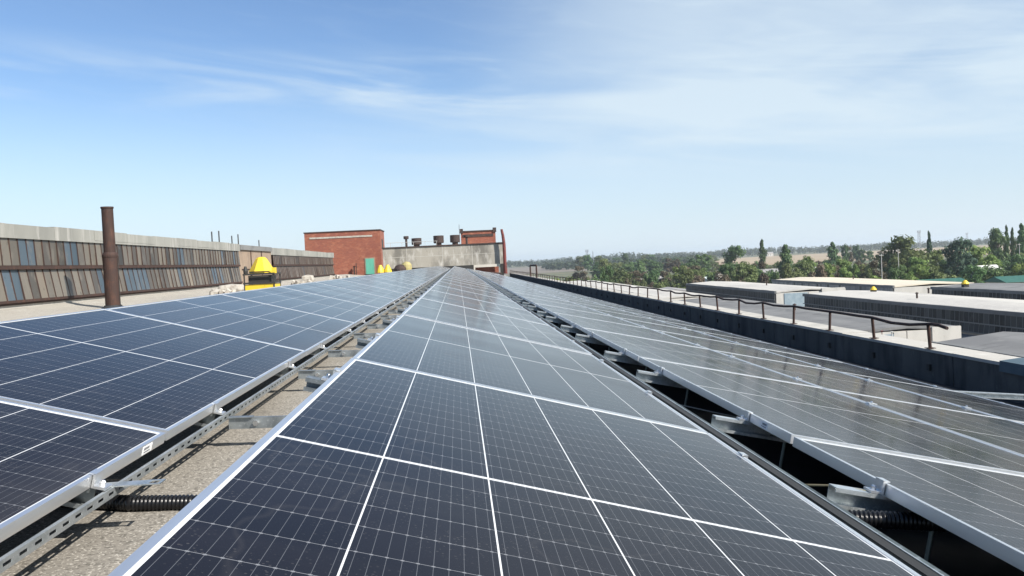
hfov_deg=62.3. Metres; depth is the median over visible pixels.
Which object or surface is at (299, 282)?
rubble pile
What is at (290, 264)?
roof lantern
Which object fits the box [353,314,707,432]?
solar panel
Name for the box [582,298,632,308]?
solar panel
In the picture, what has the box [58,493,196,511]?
corrugated conduit
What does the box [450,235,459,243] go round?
drum ventilator
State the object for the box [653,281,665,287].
shrub
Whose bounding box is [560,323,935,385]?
cross beam
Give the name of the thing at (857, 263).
broadleaf tree
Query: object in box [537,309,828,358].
cross beam
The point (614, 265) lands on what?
broadleaf tree
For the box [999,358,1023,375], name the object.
coping sheet
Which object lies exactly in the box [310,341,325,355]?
cross beam
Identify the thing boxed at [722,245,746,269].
broadleaf tree
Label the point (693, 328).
solar panel
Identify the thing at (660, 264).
broadleaf tree
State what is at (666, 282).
shrub
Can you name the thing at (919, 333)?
roof lantern
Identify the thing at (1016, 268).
broadleaf tree
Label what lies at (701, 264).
broadleaf tree
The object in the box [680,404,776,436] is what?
thin wire
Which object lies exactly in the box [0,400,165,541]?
solar panel
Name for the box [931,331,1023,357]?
roof lantern
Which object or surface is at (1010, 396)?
loose channel
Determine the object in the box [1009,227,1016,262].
poplar tree
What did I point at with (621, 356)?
cross beam
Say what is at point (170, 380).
solar panel
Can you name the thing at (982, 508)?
solar panel
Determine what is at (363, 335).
splice bracket
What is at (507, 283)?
solar panel
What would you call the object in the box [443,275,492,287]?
solar panel
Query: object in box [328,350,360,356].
splice bracket
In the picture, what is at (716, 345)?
solar panel
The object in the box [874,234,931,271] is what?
broadleaf tree
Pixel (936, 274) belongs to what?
shrub
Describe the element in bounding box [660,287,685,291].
gable shed
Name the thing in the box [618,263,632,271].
broadleaf tree
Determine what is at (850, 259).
broadleaf tree
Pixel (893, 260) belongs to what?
broadleaf tree
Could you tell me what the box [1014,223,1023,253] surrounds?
poplar tree
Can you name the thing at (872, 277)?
shrub
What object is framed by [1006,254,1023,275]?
broadleaf tree
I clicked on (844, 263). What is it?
broadleaf tree
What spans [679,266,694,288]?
broadleaf tree
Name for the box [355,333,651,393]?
cross beam
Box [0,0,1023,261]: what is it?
sky
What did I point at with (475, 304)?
solar panel
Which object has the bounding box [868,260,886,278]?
broadleaf tree
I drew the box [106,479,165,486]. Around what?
slotted plate
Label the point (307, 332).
solar panel
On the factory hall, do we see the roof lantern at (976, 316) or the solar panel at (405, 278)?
the roof lantern at (976, 316)
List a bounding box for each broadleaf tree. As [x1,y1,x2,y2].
[572,266,589,279]
[574,256,584,270]
[581,255,593,269]
[594,255,603,265]
[598,258,610,274]
[598,265,613,282]
[609,268,630,281]
[611,263,619,269]
[614,271,633,283]
[616,262,623,267]
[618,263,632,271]
[620,253,628,263]
[628,270,639,284]
[634,258,651,271]
[635,272,647,281]
[640,254,650,263]
[646,254,657,260]
[648,261,663,267]
[657,271,673,284]
[663,258,673,271]
[671,259,680,273]
[672,265,685,287]
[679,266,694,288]
[681,257,690,262]
[683,262,692,267]
[685,265,700,273]
[690,270,704,278]
[692,268,706,276]
[699,258,711,268]
[706,255,719,260]
[709,261,719,271]
[718,262,736,280]
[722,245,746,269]
[730,261,758,282]
[752,261,766,272]
[780,262,794,278]
[791,267,804,277]
[793,255,813,271]
[798,261,814,276]
[823,262,836,276]
[831,264,841,277]
[836,258,852,274]
[838,268,852,277]
[840,244,849,261]
[846,245,853,265]
[847,264,860,277]
[852,244,859,260]
[853,260,867,270]
[856,248,866,262]
[857,264,872,278]
[865,264,874,278]
[866,250,873,262]
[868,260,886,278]
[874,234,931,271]
[878,260,887,277]
[883,257,908,278]
[888,264,907,279]
[908,255,933,270]
[908,256,929,277]
[908,264,933,279]
[929,249,944,270]
[939,259,960,274]
[941,236,977,276]
[959,264,986,282]
[961,245,996,265]
[975,255,1002,265]
[982,265,1003,282]
[987,227,1009,261]
[988,270,1011,276]
[1003,260,1010,274]
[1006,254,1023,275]
[1009,263,1023,275]
[1014,268,1023,275]
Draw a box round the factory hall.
[803,306,975,337]
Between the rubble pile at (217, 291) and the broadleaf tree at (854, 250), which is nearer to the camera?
the rubble pile at (217, 291)
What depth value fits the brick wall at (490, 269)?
101.51 m
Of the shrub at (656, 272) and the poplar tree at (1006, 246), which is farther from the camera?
the shrub at (656, 272)
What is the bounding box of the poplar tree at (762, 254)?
[758,239,767,268]
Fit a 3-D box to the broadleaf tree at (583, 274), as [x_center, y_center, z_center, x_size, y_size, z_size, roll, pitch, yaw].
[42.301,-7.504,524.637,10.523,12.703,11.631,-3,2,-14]
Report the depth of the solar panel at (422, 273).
33.46 m
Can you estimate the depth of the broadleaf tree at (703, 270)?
389.25 m
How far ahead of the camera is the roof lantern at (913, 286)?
148.53 m
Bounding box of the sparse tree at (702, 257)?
[694,254,711,270]
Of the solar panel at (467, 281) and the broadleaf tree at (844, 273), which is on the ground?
the broadleaf tree at (844, 273)
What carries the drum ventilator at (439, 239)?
on the end block
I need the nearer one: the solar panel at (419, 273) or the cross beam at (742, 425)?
the cross beam at (742, 425)
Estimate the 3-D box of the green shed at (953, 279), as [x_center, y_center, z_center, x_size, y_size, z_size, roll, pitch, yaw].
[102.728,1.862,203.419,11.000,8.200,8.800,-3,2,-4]
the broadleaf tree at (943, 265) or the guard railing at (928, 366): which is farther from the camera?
the broadleaf tree at (943, 265)
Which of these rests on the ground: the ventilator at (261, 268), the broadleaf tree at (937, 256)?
the broadleaf tree at (937, 256)
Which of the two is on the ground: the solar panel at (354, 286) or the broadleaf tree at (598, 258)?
the broadleaf tree at (598, 258)
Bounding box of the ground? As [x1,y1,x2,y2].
[499,240,1015,280]
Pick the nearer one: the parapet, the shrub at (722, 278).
the parapet
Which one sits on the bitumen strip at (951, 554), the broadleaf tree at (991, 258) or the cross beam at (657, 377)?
the cross beam at (657, 377)
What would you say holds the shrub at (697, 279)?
on the scrubland
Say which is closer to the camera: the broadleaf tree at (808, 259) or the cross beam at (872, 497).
the cross beam at (872, 497)
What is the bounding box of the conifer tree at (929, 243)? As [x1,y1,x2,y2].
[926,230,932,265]
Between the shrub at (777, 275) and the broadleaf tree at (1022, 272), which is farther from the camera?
the shrub at (777, 275)
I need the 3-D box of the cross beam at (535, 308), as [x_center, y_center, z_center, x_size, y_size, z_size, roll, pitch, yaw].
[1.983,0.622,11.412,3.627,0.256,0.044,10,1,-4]
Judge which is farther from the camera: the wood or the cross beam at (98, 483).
the wood
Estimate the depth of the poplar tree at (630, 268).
627.08 m
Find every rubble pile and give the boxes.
[209,288,235,294]
[291,279,311,284]
[329,274,349,279]
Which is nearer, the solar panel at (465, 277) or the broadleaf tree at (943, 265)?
the solar panel at (465, 277)
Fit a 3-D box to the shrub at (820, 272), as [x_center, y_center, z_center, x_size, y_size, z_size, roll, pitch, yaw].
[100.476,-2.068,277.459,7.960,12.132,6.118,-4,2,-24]
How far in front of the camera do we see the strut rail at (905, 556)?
2.16 m
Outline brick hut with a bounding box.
[460,227,495,243]
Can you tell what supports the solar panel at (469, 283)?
on the cross beam
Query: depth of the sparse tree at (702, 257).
508.30 m
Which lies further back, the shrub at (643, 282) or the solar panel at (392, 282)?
the shrub at (643, 282)
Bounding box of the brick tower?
[303,229,384,274]
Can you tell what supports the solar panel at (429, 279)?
on the cross beam
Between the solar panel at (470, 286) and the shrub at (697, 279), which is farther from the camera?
the shrub at (697, 279)
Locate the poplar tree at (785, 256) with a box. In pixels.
[776,243,794,278]
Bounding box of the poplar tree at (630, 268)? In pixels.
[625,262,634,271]
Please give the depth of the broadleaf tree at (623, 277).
349.26 m
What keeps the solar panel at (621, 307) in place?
attached to the cross beam
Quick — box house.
[970,265,1000,275]
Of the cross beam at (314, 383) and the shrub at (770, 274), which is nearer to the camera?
the cross beam at (314, 383)
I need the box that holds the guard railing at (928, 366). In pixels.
[510,270,948,370]
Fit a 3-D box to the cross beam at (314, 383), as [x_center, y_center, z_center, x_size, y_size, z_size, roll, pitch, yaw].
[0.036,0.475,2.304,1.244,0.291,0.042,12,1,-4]
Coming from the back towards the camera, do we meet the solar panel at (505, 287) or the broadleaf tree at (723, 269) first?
the broadleaf tree at (723, 269)
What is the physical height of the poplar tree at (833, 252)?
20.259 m
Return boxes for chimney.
[100,206,121,308]
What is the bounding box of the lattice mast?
[917,230,921,249]
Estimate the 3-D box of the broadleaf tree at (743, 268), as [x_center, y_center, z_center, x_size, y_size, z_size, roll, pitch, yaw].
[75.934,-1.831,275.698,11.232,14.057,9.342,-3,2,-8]
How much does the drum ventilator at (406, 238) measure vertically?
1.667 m
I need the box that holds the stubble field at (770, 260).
[682,244,1016,264]
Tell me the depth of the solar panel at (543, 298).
15.32 m
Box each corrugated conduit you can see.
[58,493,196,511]
[848,510,951,532]
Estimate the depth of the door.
102.27 m
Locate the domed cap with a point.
(400, 267)
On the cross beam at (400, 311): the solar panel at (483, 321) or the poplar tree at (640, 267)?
the solar panel at (483, 321)
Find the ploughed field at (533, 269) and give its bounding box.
[499,266,644,274]
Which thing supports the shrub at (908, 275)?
on the ground
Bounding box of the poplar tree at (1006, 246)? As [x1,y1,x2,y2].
[1003,225,1009,267]
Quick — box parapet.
[510,273,1023,403]
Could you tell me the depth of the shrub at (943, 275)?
234.74 m
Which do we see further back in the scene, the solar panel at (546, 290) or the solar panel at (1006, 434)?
the solar panel at (546, 290)
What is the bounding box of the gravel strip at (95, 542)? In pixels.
[0,277,437,575]
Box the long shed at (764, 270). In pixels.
[760,267,815,278]
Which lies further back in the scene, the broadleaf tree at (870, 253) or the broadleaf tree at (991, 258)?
the broadleaf tree at (870, 253)
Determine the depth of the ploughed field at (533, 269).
1322.74 m
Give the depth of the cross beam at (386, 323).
4.54 m
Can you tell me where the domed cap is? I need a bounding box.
[394,264,405,271]
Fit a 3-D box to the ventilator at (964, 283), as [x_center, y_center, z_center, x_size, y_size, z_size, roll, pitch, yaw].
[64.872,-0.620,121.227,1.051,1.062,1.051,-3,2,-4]
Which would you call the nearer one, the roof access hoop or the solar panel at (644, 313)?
the solar panel at (644, 313)
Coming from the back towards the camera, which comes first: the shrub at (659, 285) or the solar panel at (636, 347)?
the shrub at (659, 285)
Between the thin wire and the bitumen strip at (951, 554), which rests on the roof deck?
the bitumen strip at (951, 554)
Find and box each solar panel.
[0,309,305,440]
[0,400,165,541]
[107,294,355,355]
[108,358,920,575]
[223,286,380,325]
[280,282,395,310]
[317,279,405,301]
[341,277,412,294]
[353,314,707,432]
[357,275,418,290]
[370,274,421,286]
[380,273,425,284]
[388,272,428,282]
[395,271,431,280]
[399,271,433,278]
[402,298,591,354]
[404,270,434,277]
[408,270,436,276]
[420,289,548,324]
[430,284,525,309]
[435,281,511,300]
[439,279,503,294]
[441,277,497,290]
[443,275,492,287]
[446,274,488,284]
[447,273,485,282]
[448,272,482,280]
[490,280,527,287]
[494,282,533,289]
[496,283,542,292]
[502,286,554,296]
[506,288,568,301]
[513,292,583,306]
[521,296,610,315]
[529,287,566,294]
[534,289,573,296]
[534,303,648,328]
[540,291,587,300]
[549,294,601,304]
[552,312,707,348]
[558,297,622,310]
[563,293,601,300]
[570,295,613,303]
[572,302,650,318]
[581,327,821,387]
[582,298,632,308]
[590,308,689,329]
[591,301,651,313]
[609,306,679,320]
[616,317,742,344]
[630,312,718,330]
[638,357,1023,474]
[652,329,834,370]
[658,320,765,342]
[694,330,839,361]
[713,350,999,417]
[750,346,951,390]
[792,437,1023,571]
[828,389,1023,455]
[839,371,1023,421]
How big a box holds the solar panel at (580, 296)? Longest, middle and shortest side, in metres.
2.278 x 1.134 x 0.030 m
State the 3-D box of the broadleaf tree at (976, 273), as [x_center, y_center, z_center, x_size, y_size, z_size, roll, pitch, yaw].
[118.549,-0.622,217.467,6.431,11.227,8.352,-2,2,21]
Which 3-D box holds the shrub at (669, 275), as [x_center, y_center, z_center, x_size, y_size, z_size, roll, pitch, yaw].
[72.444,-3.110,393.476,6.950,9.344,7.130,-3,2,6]
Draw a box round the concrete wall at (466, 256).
[381,242,503,274]
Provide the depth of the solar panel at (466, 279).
22.06 m
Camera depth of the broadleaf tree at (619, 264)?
752.78 m
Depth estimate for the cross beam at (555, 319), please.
9.02 m
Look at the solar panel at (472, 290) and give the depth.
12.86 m
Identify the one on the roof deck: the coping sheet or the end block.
the end block
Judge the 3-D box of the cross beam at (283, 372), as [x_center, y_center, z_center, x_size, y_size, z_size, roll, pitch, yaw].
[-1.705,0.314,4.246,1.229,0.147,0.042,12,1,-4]
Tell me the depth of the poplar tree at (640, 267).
568.39 m
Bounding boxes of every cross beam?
[61,468,111,508]
[193,401,225,426]
[275,359,295,377]
[303,367,747,458]
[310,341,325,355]
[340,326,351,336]
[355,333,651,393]
[381,315,603,361]
[397,305,574,341]
[516,297,731,333]
[522,302,685,327]
[528,304,786,347]
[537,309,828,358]
[545,314,868,368]
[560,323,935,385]
[575,332,1002,402]
[604,348,971,408]
[636,367,876,407]
[711,410,787,468]
[826,477,933,561]
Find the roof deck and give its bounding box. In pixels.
[0,274,505,321]
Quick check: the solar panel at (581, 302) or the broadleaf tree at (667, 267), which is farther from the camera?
the broadleaf tree at (667, 267)
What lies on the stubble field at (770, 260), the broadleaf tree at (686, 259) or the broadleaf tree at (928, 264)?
the broadleaf tree at (686, 259)
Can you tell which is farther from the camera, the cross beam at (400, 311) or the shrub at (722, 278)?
the shrub at (722, 278)
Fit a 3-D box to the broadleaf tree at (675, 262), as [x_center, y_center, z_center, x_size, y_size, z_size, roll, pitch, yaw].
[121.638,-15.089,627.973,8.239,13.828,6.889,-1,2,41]
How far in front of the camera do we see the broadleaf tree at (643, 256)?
1279.39 m
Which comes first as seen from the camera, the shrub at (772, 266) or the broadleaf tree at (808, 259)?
the broadleaf tree at (808, 259)
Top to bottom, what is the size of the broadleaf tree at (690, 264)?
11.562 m
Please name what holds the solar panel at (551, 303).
on the cross beam at (520, 300)
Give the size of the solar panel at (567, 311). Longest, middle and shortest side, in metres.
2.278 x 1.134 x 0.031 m
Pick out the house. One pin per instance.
(995, 266)
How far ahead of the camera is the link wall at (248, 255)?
53.29 m
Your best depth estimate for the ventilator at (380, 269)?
97.74 m
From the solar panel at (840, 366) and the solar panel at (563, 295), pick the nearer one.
the solar panel at (840, 366)
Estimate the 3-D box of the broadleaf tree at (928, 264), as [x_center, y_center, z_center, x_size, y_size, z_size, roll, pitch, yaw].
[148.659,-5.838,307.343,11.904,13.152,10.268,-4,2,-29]
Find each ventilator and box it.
[243,257,280,290]
[376,265,391,272]
[403,236,408,246]
[411,238,421,245]
[433,235,443,244]
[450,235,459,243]
[870,286,876,291]
[961,280,968,286]
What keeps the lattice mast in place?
on the ground
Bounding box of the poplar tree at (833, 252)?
[826,242,840,274]
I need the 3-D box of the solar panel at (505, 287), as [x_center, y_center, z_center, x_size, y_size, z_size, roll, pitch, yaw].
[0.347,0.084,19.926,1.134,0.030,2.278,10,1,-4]
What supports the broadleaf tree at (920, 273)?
on the ground
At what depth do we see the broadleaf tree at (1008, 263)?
328.44 m
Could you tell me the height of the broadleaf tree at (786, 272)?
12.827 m
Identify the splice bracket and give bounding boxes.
[228,415,286,428]
[298,370,333,378]
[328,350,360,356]
[353,333,375,338]
[367,324,385,328]
[380,315,399,318]
[388,310,397,313]
[396,304,408,307]
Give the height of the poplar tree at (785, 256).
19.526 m
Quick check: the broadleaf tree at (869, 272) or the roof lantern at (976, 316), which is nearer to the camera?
the roof lantern at (976, 316)
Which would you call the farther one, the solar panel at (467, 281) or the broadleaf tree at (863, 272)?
the broadleaf tree at (863, 272)
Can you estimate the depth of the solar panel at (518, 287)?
22.36 m
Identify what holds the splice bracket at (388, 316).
attached to the strut rail at (14, 556)
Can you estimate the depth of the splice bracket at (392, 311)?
9.88 m
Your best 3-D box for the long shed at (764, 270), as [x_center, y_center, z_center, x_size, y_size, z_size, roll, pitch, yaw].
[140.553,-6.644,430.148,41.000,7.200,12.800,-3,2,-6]
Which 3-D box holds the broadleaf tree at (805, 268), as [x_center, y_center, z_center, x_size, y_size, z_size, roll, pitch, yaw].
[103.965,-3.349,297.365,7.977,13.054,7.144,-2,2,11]
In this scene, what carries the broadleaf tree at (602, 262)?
on the scrubland
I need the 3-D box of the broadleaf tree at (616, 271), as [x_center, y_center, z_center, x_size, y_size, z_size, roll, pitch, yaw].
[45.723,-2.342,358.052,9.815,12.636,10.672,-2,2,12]
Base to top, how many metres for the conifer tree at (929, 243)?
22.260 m
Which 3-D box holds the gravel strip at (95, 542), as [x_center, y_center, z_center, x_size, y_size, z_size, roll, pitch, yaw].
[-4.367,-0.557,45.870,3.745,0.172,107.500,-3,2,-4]
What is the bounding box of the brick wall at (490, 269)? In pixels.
[475,266,498,271]
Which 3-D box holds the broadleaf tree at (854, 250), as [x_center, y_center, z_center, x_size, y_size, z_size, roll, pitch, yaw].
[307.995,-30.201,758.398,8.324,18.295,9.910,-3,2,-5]
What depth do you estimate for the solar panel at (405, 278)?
21.85 m
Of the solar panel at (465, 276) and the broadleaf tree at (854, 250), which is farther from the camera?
the broadleaf tree at (854, 250)
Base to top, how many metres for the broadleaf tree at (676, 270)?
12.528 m
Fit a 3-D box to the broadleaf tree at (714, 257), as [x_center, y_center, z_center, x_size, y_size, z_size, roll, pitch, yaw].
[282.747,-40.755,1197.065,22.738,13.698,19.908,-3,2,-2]
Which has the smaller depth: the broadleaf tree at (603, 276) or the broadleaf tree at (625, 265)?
the broadleaf tree at (603, 276)
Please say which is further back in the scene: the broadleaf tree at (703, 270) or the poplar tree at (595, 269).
the poplar tree at (595, 269)
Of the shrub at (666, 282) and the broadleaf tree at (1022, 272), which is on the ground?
the broadleaf tree at (1022, 272)
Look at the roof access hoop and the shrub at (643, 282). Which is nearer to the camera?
the roof access hoop
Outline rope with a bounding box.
[806,484,866,490]
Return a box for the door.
[366,258,373,273]
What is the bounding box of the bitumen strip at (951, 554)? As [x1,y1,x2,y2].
[503,276,1023,575]
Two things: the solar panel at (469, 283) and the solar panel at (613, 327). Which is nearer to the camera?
the solar panel at (613, 327)
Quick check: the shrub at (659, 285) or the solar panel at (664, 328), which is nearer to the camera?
the solar panel at (664, 328)
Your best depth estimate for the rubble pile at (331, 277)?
73.39 m
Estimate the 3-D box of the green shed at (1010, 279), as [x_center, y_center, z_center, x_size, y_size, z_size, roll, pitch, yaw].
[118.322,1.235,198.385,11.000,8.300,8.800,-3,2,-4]
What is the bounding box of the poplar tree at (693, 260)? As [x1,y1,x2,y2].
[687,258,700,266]
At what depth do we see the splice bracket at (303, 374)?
4.30 m
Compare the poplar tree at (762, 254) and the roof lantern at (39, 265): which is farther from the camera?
the poplar tree at (762, 254)
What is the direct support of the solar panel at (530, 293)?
attached to the cross beam
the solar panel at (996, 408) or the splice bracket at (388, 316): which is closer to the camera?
the solar panel at (996, 408)
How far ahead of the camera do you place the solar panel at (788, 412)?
3.44 m
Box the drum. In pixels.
[402,262,411,269]
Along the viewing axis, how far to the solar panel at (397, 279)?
19.62 m
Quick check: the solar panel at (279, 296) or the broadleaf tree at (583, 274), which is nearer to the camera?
the solar panel at (279, 296)
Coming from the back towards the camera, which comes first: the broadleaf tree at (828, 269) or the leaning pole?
the broadleaf tree at (828, 269)
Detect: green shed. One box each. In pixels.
[920,278,964,281]
[983,275,1023,282]
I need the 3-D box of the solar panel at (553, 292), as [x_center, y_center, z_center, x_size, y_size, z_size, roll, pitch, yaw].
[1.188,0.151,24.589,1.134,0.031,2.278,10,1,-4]
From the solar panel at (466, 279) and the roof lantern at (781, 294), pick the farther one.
the roof lantern at (781, 294)
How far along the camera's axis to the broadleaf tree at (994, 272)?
231.09 m
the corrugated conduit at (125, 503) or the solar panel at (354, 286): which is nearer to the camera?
the corrugated conduit at (125, 503)
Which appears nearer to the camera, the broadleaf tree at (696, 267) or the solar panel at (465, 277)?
the solar panel at (465, 277)
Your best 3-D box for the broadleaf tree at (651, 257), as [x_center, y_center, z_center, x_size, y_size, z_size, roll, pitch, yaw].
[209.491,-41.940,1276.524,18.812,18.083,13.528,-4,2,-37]
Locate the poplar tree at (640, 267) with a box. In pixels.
[633,260,647,273]
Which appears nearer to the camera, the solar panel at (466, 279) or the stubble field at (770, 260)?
the solar panel at (466, 279)
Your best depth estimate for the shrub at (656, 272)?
377.73 m
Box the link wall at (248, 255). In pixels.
[238,245,271,283]
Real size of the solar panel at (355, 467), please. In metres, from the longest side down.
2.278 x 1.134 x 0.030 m
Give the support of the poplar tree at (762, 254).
on the scrubland
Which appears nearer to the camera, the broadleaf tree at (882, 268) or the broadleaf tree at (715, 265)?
the broadleaf tree at (882, 268)
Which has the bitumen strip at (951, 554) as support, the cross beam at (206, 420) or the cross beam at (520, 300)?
the cross beam at (520, 300)
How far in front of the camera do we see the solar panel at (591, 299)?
24.71 m
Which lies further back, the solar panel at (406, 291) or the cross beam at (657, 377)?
the solar panel at (406, 291)
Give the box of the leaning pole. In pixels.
[500,229,506,273]
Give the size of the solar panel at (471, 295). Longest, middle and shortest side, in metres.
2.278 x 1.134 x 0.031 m
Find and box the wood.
[497,237,1016,269]
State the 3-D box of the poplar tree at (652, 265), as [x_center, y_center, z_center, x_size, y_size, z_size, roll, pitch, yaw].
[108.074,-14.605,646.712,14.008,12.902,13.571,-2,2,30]
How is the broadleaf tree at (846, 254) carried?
on the ground
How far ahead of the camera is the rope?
2.18 m
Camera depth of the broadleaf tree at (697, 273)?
343.16 m
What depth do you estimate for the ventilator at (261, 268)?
34.55 m
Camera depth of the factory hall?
83.59 m
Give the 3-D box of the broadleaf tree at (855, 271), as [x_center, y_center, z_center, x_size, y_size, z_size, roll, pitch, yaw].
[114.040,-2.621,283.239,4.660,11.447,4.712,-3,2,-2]
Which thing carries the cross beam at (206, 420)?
attached to the strut rail at (14, 556)
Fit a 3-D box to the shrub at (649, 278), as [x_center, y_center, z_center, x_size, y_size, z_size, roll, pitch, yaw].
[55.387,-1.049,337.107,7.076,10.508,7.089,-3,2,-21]
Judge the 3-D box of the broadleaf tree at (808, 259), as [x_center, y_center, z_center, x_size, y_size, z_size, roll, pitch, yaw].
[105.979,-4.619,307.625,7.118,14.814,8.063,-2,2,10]
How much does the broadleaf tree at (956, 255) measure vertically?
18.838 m
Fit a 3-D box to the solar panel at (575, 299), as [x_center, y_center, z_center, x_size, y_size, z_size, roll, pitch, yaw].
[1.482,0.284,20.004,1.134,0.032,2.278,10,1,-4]
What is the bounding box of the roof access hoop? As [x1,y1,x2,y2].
[529,265,537,277]
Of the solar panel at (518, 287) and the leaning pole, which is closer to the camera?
the solar panel at (518, 287)
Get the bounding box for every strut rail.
[0,270,447,573]
[468,270,948,575]
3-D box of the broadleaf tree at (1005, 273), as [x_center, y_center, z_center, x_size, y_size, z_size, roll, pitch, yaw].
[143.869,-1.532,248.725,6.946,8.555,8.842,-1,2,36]
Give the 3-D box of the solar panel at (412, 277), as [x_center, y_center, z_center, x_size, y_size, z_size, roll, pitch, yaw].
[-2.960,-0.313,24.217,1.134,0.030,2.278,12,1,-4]
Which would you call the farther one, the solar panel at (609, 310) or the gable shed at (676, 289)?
the gable shed at (676, 289)
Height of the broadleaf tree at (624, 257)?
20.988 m
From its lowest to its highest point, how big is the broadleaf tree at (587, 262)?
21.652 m
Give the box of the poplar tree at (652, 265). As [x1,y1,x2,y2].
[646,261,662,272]
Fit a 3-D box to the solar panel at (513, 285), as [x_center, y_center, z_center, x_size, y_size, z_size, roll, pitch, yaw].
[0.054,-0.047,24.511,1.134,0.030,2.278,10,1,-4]
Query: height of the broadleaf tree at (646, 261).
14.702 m
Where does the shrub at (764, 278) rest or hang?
on the ground
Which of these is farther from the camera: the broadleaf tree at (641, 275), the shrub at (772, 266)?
the shrub at (772, 266)
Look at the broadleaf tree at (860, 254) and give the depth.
683.49 m
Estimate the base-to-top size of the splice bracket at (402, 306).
0.093 m
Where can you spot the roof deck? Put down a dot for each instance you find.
(9, 314)
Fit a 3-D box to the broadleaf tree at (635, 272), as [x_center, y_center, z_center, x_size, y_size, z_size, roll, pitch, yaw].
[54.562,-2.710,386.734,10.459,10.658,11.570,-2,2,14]
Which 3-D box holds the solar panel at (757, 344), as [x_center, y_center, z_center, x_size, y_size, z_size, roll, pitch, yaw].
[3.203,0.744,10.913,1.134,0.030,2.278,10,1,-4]
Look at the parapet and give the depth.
13.13 m
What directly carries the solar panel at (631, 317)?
on the cross beam at (520, 300)
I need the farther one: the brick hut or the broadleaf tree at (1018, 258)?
the broadleaf tree at (1018, 258)
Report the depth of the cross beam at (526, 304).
12.29 m
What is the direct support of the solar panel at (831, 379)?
on the cross beam at (589, 338)
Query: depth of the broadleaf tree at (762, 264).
336.07 m
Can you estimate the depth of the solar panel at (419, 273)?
31.18 m
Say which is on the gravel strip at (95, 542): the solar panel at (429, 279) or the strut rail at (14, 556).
the strut rail at (14, 556)
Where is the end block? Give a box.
[462,264,496,269]
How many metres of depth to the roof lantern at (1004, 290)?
116.47 m
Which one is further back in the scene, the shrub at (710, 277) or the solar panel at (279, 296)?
the shrub at (710, 277)
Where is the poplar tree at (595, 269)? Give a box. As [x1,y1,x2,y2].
[589,262,599,278]
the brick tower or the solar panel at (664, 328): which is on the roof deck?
the brick tower
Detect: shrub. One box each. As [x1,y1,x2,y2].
[638,278,647,286]
[643,272,657,285]
[648,269,659,281]
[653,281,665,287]
[661,271,674,283]
[663,277,671,286]
[691,275,704,282]
[706,272,715,281]
[714,272,730,280]
[756,269,774,283]
[759,273,770,283]
[768,264,777,268]
[771,270,779,283]
[808,263,827,276]
[869,275,881,278]
[901,270,919,279]
[928,267,948,278]
[937,273,956,278]
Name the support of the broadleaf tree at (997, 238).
on the ground
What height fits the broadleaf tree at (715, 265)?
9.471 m
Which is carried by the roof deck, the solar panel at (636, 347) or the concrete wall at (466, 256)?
the concrete wall at (466, 256)
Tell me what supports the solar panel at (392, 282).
on the cross beam
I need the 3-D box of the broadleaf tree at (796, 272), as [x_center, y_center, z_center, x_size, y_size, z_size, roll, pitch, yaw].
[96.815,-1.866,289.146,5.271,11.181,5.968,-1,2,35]
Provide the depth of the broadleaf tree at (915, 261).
282.72 m
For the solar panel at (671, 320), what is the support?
attached to the cross beam
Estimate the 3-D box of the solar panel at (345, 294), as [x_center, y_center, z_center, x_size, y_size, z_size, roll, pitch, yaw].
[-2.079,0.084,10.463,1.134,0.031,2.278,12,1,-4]
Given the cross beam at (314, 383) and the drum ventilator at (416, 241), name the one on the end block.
the drum ventilator at (416, 241)
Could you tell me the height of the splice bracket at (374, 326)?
0.093 m
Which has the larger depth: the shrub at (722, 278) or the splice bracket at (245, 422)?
the shrub at (722, 278)
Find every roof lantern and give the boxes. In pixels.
[0,223,242,308]
[271,248,335,280]
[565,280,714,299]
[679,298,960,341]
[686,281,845,306]
[771,277,973,293]
[802,290,1023,335]
[930,283,1023,299]
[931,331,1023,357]
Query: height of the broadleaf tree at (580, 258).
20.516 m
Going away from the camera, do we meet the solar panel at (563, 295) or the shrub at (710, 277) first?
the solar panel at (563, 295)
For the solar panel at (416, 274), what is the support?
on the cross beam
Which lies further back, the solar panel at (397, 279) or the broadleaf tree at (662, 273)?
the broadleaf tree at (662, 273)
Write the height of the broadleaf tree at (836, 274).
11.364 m
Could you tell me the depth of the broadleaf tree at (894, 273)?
237.47 m
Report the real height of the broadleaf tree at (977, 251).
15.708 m
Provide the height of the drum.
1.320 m
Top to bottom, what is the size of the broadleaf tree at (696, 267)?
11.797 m
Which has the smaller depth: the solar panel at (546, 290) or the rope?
the rope
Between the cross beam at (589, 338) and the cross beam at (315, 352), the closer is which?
the cross beam at (315, 352)
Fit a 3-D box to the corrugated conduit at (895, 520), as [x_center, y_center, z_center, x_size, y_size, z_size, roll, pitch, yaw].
[0.987,0.601,2.068,1.168,0.156,0.122,-3,2,4]
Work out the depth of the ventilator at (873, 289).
118.56 m
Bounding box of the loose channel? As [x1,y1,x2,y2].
[952,390,1023,399]

